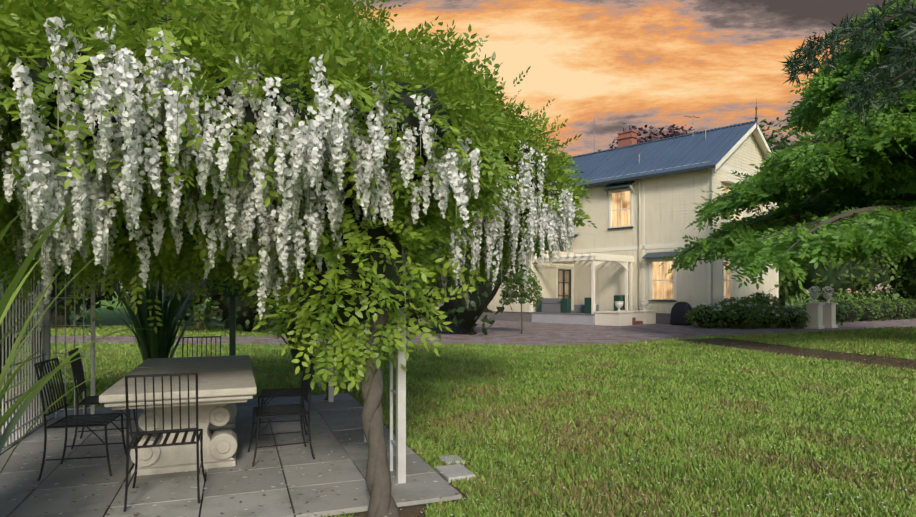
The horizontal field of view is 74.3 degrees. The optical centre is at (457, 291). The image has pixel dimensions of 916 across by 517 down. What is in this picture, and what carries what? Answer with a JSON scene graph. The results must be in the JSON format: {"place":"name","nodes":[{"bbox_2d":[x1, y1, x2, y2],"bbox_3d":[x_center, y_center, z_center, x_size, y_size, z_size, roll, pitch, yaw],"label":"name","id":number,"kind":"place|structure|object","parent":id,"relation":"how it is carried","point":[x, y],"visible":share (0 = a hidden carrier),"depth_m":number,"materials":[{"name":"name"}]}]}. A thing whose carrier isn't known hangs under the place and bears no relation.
{"place":"outdoors","nodes":[
{"label":"outdoors","id":0,"kind":"place"},
{"bbox_2d":[0,255,76,328],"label":"tree trunk","id":1,"kind":"object","parent":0,"point":[62,322],"depth_m":24.68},
{"bbox_2d":[224,318,236,328],"bbox_3d":[-9.525,-1.748,25.005,7.300,6.839,7.182,0,0,2],"label":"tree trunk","id":2,"kind":"object","parent":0,"point":[227,323],"depth_m":24.98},
{"bbox_2d":[1,0,895,292],"label":"sky","id":3,"kind":"structure","parent":0,"point":[656,64],"materials":[{"name":"orange"}]},
{"bbox_2d":[4,293,915,516],"bbox_3d":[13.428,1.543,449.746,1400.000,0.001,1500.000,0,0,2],"label":"ground","id":4,"kind":"structure","parent":0,"point":[109,317],"depth_m":28.45,"materials":[{"name":"green plant"}]},
{"bbox_2d":[0,261,85,373],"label":"flax","id":5,"kind":"object","parent":4,"relation":"on","point":[17,323],"visible":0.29,"depth_m":7.79,"materials":[{"name":"green plant"}]},
{"bbox_2d":[0,196,114,428],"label":"flax","id":6,"kind":"object","parent":4,"relation":"on","point":[7,299],"visible":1,"depth_m":2.98,"materials":[{"name":"green plant"}]},
{"bbox_2d":[95,267,223,361],"bbox_3d":[-4.934,0.231,10.235,2.598,2.622,2.763,0,0,-14],"label":"flax","id":7,"kind":"object","parent":4,"relation":"on","point":[152,343],"visible":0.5,"depth_m":10.03,"materials":[{"name":"green plant"}]},
{"bbox_2d":[199,308,238,329],"bbox_3d":[-9.328,1.068,23.854,1.600,0.950,0.530,0,0,2],"label":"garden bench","id":8,"kind":"object","parent":4,"relation":"on","point":[214,315],"visible":0.19,"depth_m":24.08,"materials":[{"name":"green wood"}]},
{"bbox_2d":[207,272,256,355],"bbox_3d":[-3.604,0.618,9.660,0.780,1.850,0.480,0,0,-15],"label":"pergola post","id":9,"kind":"object","parent":4,"relation":"on","point":[232,325],"visible":0.33,"depth_m":9.61,"materials":[{"name":"paint"}]},
{"bbox_2d":[0,393,465,516],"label":"pergola paving","id":10,"kind":"structure","parent":4,"relation":"on","point":[350,466],"depth_m":4.90,"materials":[{"name":"grey stone"}]},
{"bbox_2d":[34,358,125,480],"bbox_3d":[-3.140,1.058,5.082,0.582,0.977,0.555,0,0,-15],"label":"chair","id":11,"kind":"object","parent":10,"relation":"on","point":[68,420],"visible":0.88,"depth_m":5.01,"materials":[{"name":"grey metal"}]},
{"bbox_2d":[0,220,166,473],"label":"flax","id":12,"kind":"object","parent":10,"relation":"on","point":[11,425],"visible":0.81,"depth_m":4.07,"materials":[{"name":"green plant"}]},
{"bbox_2d":[68,348,138,448],"bbox_3d":[-3.538,1.058,6.073,0.582,0.977,0.555,0,0,-23],"label":"chair","id":13,"kind":"object","parent":10,"relation":"on","point":[77,371],"visible":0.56,"depth_m":5.94,"materials":[{"name":"grey metal"}]},
{"bbox_2d":[123,373,206,511],"bbox_3d":[-2.146,1.058,4.448,0.555,0.977,0.582,0,0,-20],"label":"chair","id":14,"kind":"object","parent":10,"relation":"on","point":[195,431],"visible":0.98,"depth_m":4.26,"materials":[{"name":"grey metal"}]},
{"bbox_2d":[130,403,237,475],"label":"stone table pedestals","id":15,"kind":"object","parent":10,"relation":"on","point":[220,444],"visible":0.58,"depth_m":5.11,"materials":[{"name":"beige stone"}]},
{"bbox_2d":[99,355,256,409],"bbox_3d":[-2.611,0.838,5.937,1.120,0.130,2.650,0,0,-20],"label":"stone table top","id":16,"kind":"object","parent":15,"relation":"on","point":[225,379],"visible":1,"depth_m":5.09,"materials":[{"name":"beige stone"}]},
{"bbox_2d":[182,336,220,356],"bbox_3d":[-3.161,1.058,7.426,0.555,0.977,0.582,0,0,-20],"label":"chair","id":17,"kind":"object","parent":10,"relation":"on","point":[206,337],"visible":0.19,"depth_m":7.66,"materials":[{"name":"grey metal"}]},
{"bbox_2d":[2,132,405,483],"bbox_3d":[-2.639,0.260,5.926,3.700,2.566,4.000,0,0,-20],"label":"pergola frame","id":18,"kind":"object","parent":10,"relation":"on","point":[400,442],"visible":0.23,"depth_m":6.28,"materials":[{"name":"wood"}]},
{"bbox_2d":[253,350,307,437],"bbox_3d":[-1.879,1.058,6.472,0.582,0.977,0.555,0,0,-13],"label":"chair","id":19,"kind":"object","parent":10,"relation":"on","point":[274,393],"visible":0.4,"depth_m":6.37,"materials":[{"name":"grey metal"}]},
{"bbox_2d":[248,355,314,466],"bbox_3d":[-1.608,1.058,5.508,0.582,0.977,0.555,0,0,-23],"label":"chair","id":20,"kind":"object","parent":10,"relation":"on","point":[306,388],"visible":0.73,"depth_m":5.49,"materials":[{"name":"grey metal"}]},
{"bbox_2d":[1,244,528,334],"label":"shrubs","id":21,"kind":"object","parent":4,"relation":"on","point":[469,322],"depth_m":21.59,"materials":[{"name":"green plant"}]},
{"bbox_2d":[2,14,558,327],"bbox_3d":[-1.892,-1.502,6.405,6.434,3.558,6.560,0,0,2],"label":"wisteria","id":22,"kind":"object","parent":4,"relation":"on","point":[389,272],"visible":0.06,"depth_m":4.42,"materials":[{"name":"green plant"}]},
{"bbox_2d":[0,15,576,331],"bbox_3d":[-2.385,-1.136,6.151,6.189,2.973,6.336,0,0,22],"label":"wisteria flowers","id":23,"kind":"object","parent":22,"relation":"hanging from","point":[240,223],"visible":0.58,"depth_m":3.78,"materials":[{"name":"white plant"}]},
{"bbox_2d":[247,286,320,371],"bbox_3d":[-3.168,0.628,11.591,1.941,1.828,2.378,0,0,-22],"label":"flax","id":24,"kind":"object","parent":4,"relation":"on","point":[294,352],"visible":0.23,"depth_m":11.34,"materials":[{"name":"green plant"}]},
{"bbox_2d":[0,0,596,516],"bbox_3d":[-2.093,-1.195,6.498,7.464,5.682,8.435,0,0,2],"label":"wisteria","id":25,"kind":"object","parent":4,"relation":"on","point":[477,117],"depth_m":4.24,"materials":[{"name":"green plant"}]},
{"bbox_2d":[0,386,758,516],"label":"fallen petals and leaves","id":26,"kind":"object","parent":4,"relation":"on","point":[119,502],"visible":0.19,"depth_m":4.88,"materials":[{"name":"white plant"}]},
{"bbox_2d":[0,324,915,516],"bbox_3d":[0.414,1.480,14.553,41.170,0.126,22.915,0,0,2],"label":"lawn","id":27,"kind":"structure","parent":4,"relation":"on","point":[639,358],"depth_m":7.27,"materials":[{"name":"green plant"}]},
{"bbox_2d":[340,394,582,516],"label":"grass","id":28,"kind":"structure","parent":4,"relation":"on","point":[414,511],"depth_m":4.56,"materials":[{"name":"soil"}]},
{"bbox_2d":[317,381,475,482],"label":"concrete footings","id":29,"kind":"object","parent":28,"relation":"on","point":[453,472],"visible":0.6,"depth_m":5.07,"materials":[{"name":"grey concrete"}]},
{"bbox_2d":[7,318,915,346],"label":"gravel drive","id":30,"kind":"structure","parent":4,"relation":"on","point":[505,333],"depth_m":21.74,"materials":[{"name":"grey gravel"}]},
{"bbox_2d":[431,313,473,333],"bbox_3d":[-0.206,1.143,22.569,1.602,0.800,1.455,0,0,2],"label":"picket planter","id":31,"kind":"object","parent":30,"relation":"on","point":[459,329],"visible":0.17,"depth_m":22.07,"materials":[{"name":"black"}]},
{"bbox_2d":[429,96,527,317],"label":"tree leaves","id":32,"kind":"object","parent":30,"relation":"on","point":[522,116],"depth_m":34.10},
{"bbox_2d":[500,264,543,333],"bbox_3d":[2.314,0.241,22.098,1.628,2.605,1.360,0,0,2],"label":"tree","id":33,"kind":"object","parent":30,"relation":"on","point":[509,286],"depth_m":21.96,"materials":[{"name":"green plant"}]},
{"bbox_2d":[532,313,594,324],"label":"porch deck","id":34,"kind":"structure","parent":30,"relation":"on","point":[565,318],"depth_m":29.16,"materials":[{"name":"concrete"}]},
{"bbox_2d":[531,310,594,314],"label":"porch floor","id":35,"kind":"structure","parent":34,"relation":"on","point":[572,312],"depth_m":29.36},
{"bbox_2d":[538,298,598,312],"bbox_3d":[5.392,0.673,29.937,3.045,0.700,1.092,0,0,34],"label":"deck sofa","id":36,"kind":"object","parent":34,"relation":"on","point":[551,304],"visible":0.46,"depth_m":29.74,"materials":[{"name":"grey fabric"}]},
{"bbox_2d":[430,309,722,324],"bbox_3d":[7.675,1.293,36.535,20.068,0.500,17.522,0,0,2],"label":"house foundation","id":37,"kind":"object","parent":30,"relation":"on","point":[527,317],"visible":0.07,"depth_m":31.43,"materials":[{"name":"grey concrete"}]},
{"bbox_2d":[532,253,633,313],"bbox_3d":[6.300,-0.387,30.452,5.155,2.820,5.116,0,0,2],"label":"porch frame","id":38,"kind":"object","parent":30,"relation":"on","point":[596,259],"visible":0.94,"depth_m":29.30,"materials":[{"name":"beige wood"}]},
{"bbox_2d":[536,295,628,313],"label":"planters","id":39,"kind":"object","parent":38,"relation":"on","point":[565,305],"visible":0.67,"depth_m":29.34,"materials":[{"name":"teal"}]},
{"bbox_2d":[594,310,656,325],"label":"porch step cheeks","id":40,"kind":"object","parent":30,"relation":"on","point":[616,318],"visible":0.85,"depth_m":27.69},
{"bbox_2d":[614,301,648,311],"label":"garden urns","id":41,"kind":"object","parent":40,"relation":"on","point":[619,304],"visible":1,"depth_m":27.63,"materials":[{"name":"white stone"}]},
{"bbox_2d":[632,318,642,324],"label":"porch steps","id":42,"kind":"structure","parent":30,"relation":"on","point":[634,322],"depth_m":28.45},
{"bbox_2d":[535,122,761,245],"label":"house roof","id":43,"kind":"structure","parent":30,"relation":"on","point":[720,146],"depth_m":31.32,"materials":[{"name":"blue metal"}]},
{"bbox_2d":[435,253,528,311],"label":"wing boards","id":44,"kind":"object","parent":43,"relation":"attached to","point":[493,303],"visible":0.15,"depth_m":31.73,"materials":[{"name":"beige wood"}]},
{"bbox_2d":[533,250,572,311],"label":"wing boards","id":45,"kind":"object","parent":43,"relation":"attached to","point":[546,276],"visible":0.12,"depth_m":31.58,"materials":[{"name":"beige wood"}]},
{"bbox_2d":[556,267,572,309],"bbox_3d":[5.733,-0.157,32.544,1.025,2.300,1.025,0,0,2],"label":"door frame","id":46,"kind":"object","parent":43,"relation":"attached to","point":[557,268],"visible":0.79,"depth_m":32.87,"materials":[{"name":"beige wood"}]},
{"bbox_2d":[558,269,570,297],"bbox_3d":[5.699,-0.107,32.580,0.926,2.200,0.926,0,0,2],"label":"french door frame","id":47,"kind":"object","parent":46,"relation":"in","point":[564,282],"visible":0.5,"depth_m":32.55,"materials":[{"name":"wood"}]},
{"bbox_2d":[558,270,568,297],"bbox_3d":[5.675,-0.107,32.606,0.848,2.200,0.848,0,0,2],"label":"window pane","id":48,"kind":"structure","parent":47,"relation":"in","point":[560,285],"depth_m":32.56,"materials":[{"name":"clear glass"}]},
{"bbox_2d":[519,164,715,251],"bbox_3d":[4.252,-3.829,33.275,14.849,3.662,12.381,0,0,2],"label":"roof gutter","id":49,"kind":"object","parent":43,"relation":"attached to","point":[656,174],"visible":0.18,"depth_m":29.05,"materials":[{"name":"metal"}]},
{"bbox_2d":[602,181,634,189],"bbox_3d":[8.175,-5.427,30.825,0.500,0.300,1.640,0,0,-43],"label":"hood window","id":50,"kind":"structure","parent":43,"relation":"attached to","point":[618,185],"depth_m":30.74,"materials":[{"name":"grey metal"}]},
{"bbox_2d":[603,182,634,196],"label":"awning brackets","id":51,"kind":"object","parent":43,"relation":"attached to","point":[632,186],"visible":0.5,"depth_m":30.39,"materials":[{"name":"beige wood"}]},
{"bbox_2d":[609,188,632,227],"bbox_3d":[8.339,-4.272,30.980,1.025,1.970,1.025,0,0,2],"label":"window frame","id":52,"kind":"object","parent":43,"relation":"attached to","point":[621,209],"visible":0.79,"depth_m":31.01,"materials":[{"name":"white wood"}]},
{"bbox_2d":[612,191,629,226],"bbox_3d":[8.412,-4.232,31.048,0.848,1.850,0.848,0,0,2],"label":"window glass","id":53,"kind":"object","parent":52,"relation":"in","point":[616,204],"depth_m":31.10,"materials":[{"name":"glass"}]},
{"bbox_2d":[616,130,638,146],"bbox_3d":[10.100,-8.572,36.002,1.259,1.830,1.259,0,0,2],"label":"chimney","id":54,"kind":"object","parent":43,"relation":"on","point":[627,138],"visible":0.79,"depth_m":35.73,"materials":[{"name":"brick"}]},
{"bbox_2d":[622,122,631,131],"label":"chimney pots","id":55,"kind":"object","parent":54,"relation":"on","point":[624,127],"visible":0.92,"depth_m":36.06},
{"bbox_2d":[517,123,770,252],"bbox_3d":[7.616,-5.242,33.389,21.425,6.430,12.657,0,0,2],"label":"roof trim","id":56,"kind":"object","parent":43,"relation":"attached to","point":[759,138],"visible":0.23,"depth_m":30.43,"materials":[{"name":"white wood"}]},
{"bbox_2d":[594,116,705,163],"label":"roof aerials","id":57,"kind":"object","parent":43,"relation":"on","point":[639,154],"visible":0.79,"depth_m":32.37,"materials":[{"name":"silver metal"}]},
{"bbox_2d":[544,120,756,184],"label":"roof ribs","id":58,"kind":"object","parent":43,"relation":"on","point":[678,136],"visible":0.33,"depth_m":31.95,"materials":[{"name":"metal"}]},
{"bbox_2d":[529,161,778,311],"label":"house trim","id":59,"kind":"structure","parent":43,"relation":"attached to","point":[643,246],"depth_m":30.03,"materials":[{"name":"white wood"}]},
{"bbox_2d":[638,168,712,309],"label":"downpipes","id":60,"kind":"object","parent":43,"relation":"attached to","point":[711,233],"visible":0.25,"depth_m":27.44,"materials":[{"name":"beige metal"}]},
{"bbox_2d":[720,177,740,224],"bbox_3d":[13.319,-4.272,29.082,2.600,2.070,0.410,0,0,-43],"label":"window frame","id":61,"kind":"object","parent":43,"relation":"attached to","point":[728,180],"depth_m":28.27,"materials":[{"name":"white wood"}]},
{"bbox_2d":[721,182,742,219],"bbox_3d":[13.236,-4.297,29.169,1.732,1.720,1.732,0,0,2],"label":"window frame","id":62,"kind":"object","parent":43,"relation":"attached to","point":[724,184],"visible":0.08,"depth_m":28.75,"materials":[{"name":"white wood"}]},
{"bbox_2d":[723,187,738,219],"bbox_3d":[13.168,-4.257,29.242,1.556,1.600,1.556,0,0,2],"label":"window glass","id":63,"kind":"object","parent":62,"relation":"in","point":[724,191],"depth_m":28.96,"materials":[{"name":"beige glass"}]},
{"bbox_2d":[754,102,757,128],"bbox_3d":[14.897,-8.932,30.177,0.166,1.550,0.166,0,0,24],"label":"roof finial","id":64,"kind":"object","parent":43,"relation":"attached to","point":[756,117],"visible":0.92,"depth_m":30.14,"materials":[{"name":"grey paint"}]},
{"bbox_2d":[670,302,691,325],"bbox_3d":[10.314,1.003,27.825,1.052,1.080,1.042,0,0,2],"label":"covered bbq","id":65,"kind":"object","parent":30,"relation":"on","point":[679,310],"visible":0.85,"depth_m":27.62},
{"bbox_2d":[683,291,809,328],"bbox_3d":[12.241,0.826,26.442,5.134,1.747,3.855,0,0,2],"label":"shrub","id":66,"kind":"object","parent":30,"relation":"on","point":[754,310],"depth_m":25.32,"materials":[{"name":"green plant"}]},
{"bbox_2d":[24,338,915,516],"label":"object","id":67,"kind":"object","parent":4,"relation":"on","point":[645,444],"visible":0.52,"depth_m":5.58,"materials":[{"name":"white plant"}]},
{"bbox_2d":[598,124,698,150],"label":"copper beech","id":68,"kind":"object","parent":4,"relation":"on","point":[653,134],"depth_m":44.53,"materials":[{"name":"plant"}]},
{"bbox_2d":[659,0,915,297],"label":"tree","id":69,"kind":"object","parent":4,"relation":"on","point":[874,170],"depth_m":16.33,"materials":[{"name":"green plant"}]},
{"bbox_2d":[759,117,820,308],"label":"tree leaves","id":70,"kind":"object","parent":4,"relation":"on","point":[772,137],"depth_m":49.84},
{"bbox_2d":[779,206,809,302],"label":"shrub","id":71,"kind":"object","parent":4,"relation":"on","point":[786,294],"depth_m":42.76,"materials":[{"name":"green plant"}]},
{"bbox_2d":[677,338,915,369],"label":"soil strip","id":72,"kind":"object","parent":4,"relation":"on","point":[824,352],"visible":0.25,"depth_m":15.26,"materials":[{"name":"brown soil"}]},
{"bbox_2d":[804,302,837,328],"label":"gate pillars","id":73,"kind":"structure","parent":4,"relation":"on","point":[822,315],"depth_m":25.27,"materials":[{"name":"beige stone"}]},
{"bbox_2d":[808,286,833,292],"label":"potted plants","id":74,"kind":"object","parent":73,"relation":"on","point":[823,289],"visible":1,"depth_m":25.78,"materials":[{"name":"grey plant"}]},
{"bbox_2d":[809,293,832,302],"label":"garden urns","id":75,"kind":"object","parent":73,"relation":"on","point":[815,296],"visible":0.96,"depth_m":25.36,"materials":[{"name":"grey stone"}]},
{"bbox_2d":[802,301,847,324],"bbox_3d":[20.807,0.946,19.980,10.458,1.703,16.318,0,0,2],"label":"shrub","id":76,"kind":"object","parent":4,"relation":"on","point":[842,312],"depth_m":27.02,"materials":[{"name":"green plant"}]},
{"bbox_2d":[779,189,915,309],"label":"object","id":77,"kind":"object","parent":4,"relation":"on","point":[845,293],"depth_m":36.54,"materials":[{"name":"green plant"}]},
{"bbox_2d":[781,0,915,125],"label":"tree","id":78,"kind":"object","parent":4,"relation":"on","point":[904,46],"depth_m":12.69,"materials":[{"name":"green plant"}]},
{"bbox_2d":[800,298,915,322],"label":"hedge","id":79,"kind":"object","parent":4,"relation":"on","point":[893,306],"depth_m":31.68,"materials":[{"name":"green plant"}]},
{"bbox_2d":[607,226,632,229],"bbox_3d":[8.317,-3.255,30.959,1.110,0.065,1.110,0,0,2],"label":"window sill","id":80,"kind":"structure","parent":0,"point":[619,228],"depth_m":30.89,"materials":[{"name":"grey wood"}]},
{"bbox_2d":[545,169,707,312],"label":"house boards","id":81,"kind":"object","parent":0,"point":[670,215],"visible":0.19,"depth_m":29.93,"materials":[{"name":"beige wood"}]},
{"bbox_2d":[642,251,678,257],"bbox_3d":[9.752,-1.777,29.151,0.500,0.300,1.640,0,0,-43],"label":"hood window","id":82,"kind":"structure","parent":81,"relation":"attached to","point":[656,255],"depth_m":29.15,"materials":[{"name":"grey metal"}]},
{"bbox_2d":[643,256,677,265],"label":"hood brackets","id":83,"kind":"object","parent":81,"relation":"attached to","point":[647,261],"visible":0.45,"depth_m":29.73,"materials":[{"name":"beige wood"}]},
{"bbox_2d":[649,258,675,299],"bbox_3d":[9.915,-0.597,29.305,1.025,2.020,1.025,0,0,2],"label":"window frame","id":84,"kind":"object","parent":81,"relation":"attached to","point":[651,261],"visible":0.85,"depth_m":29.43,"materials":[{"name":"beige wood"}]},
{"bbox_2d":[648,300,676,301],"bbox_3d":[9.894,0.445,29.285,1.110,0.065,1.110,0,0,2],"label":"window sill","id":85,"kind":"structure","parent":84,"relation":"attached to","point":[663,300],"depth_m":29.17,"materials":[{"name":"grey wood"}]},
{"bbox_2d":[653,261,672,298],"bbox_3d":[9.988,-0.557,29.374,0.848,1.900,0.848,0,0,2],"label":"window glass","id":86,"kind":"object","parent":84,"relation":"in","point":[658,285],"depth_m":29.41,"materials":[{"name":"glass"}]},
{"bbox_2d":[713,133,776,304],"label":"house boards","id":87,"kind":"object","parent":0,"point":[744,154],"visible":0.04,"depth_m":30.05,"materials":[{"name":"beige wood"}]},
{"bbox_2d":[722,258,733,300],"bbox_3d":[12.872,-0.597,28.827,0.884,2.020,0.884,0,0,2],"label":"window frame","id":88,"kind":"object","parent":87,"relation":"attached to","point":[731,286],"visible":0.52,"depth_m":28.86,"materials":[{"name":"beige wood"}]},
{"bbox_2d":[724,261,729,298],"bbox_3d":[12.804,-0.557,28.900,0.707,1.900,0.707,0,0,2],"label":"window glass","id":89,"kind":"object","parent":88,"relation":"in","point":[728,287],"depth_m":29.04,"materials":[{"name":"glass"}]}
]}

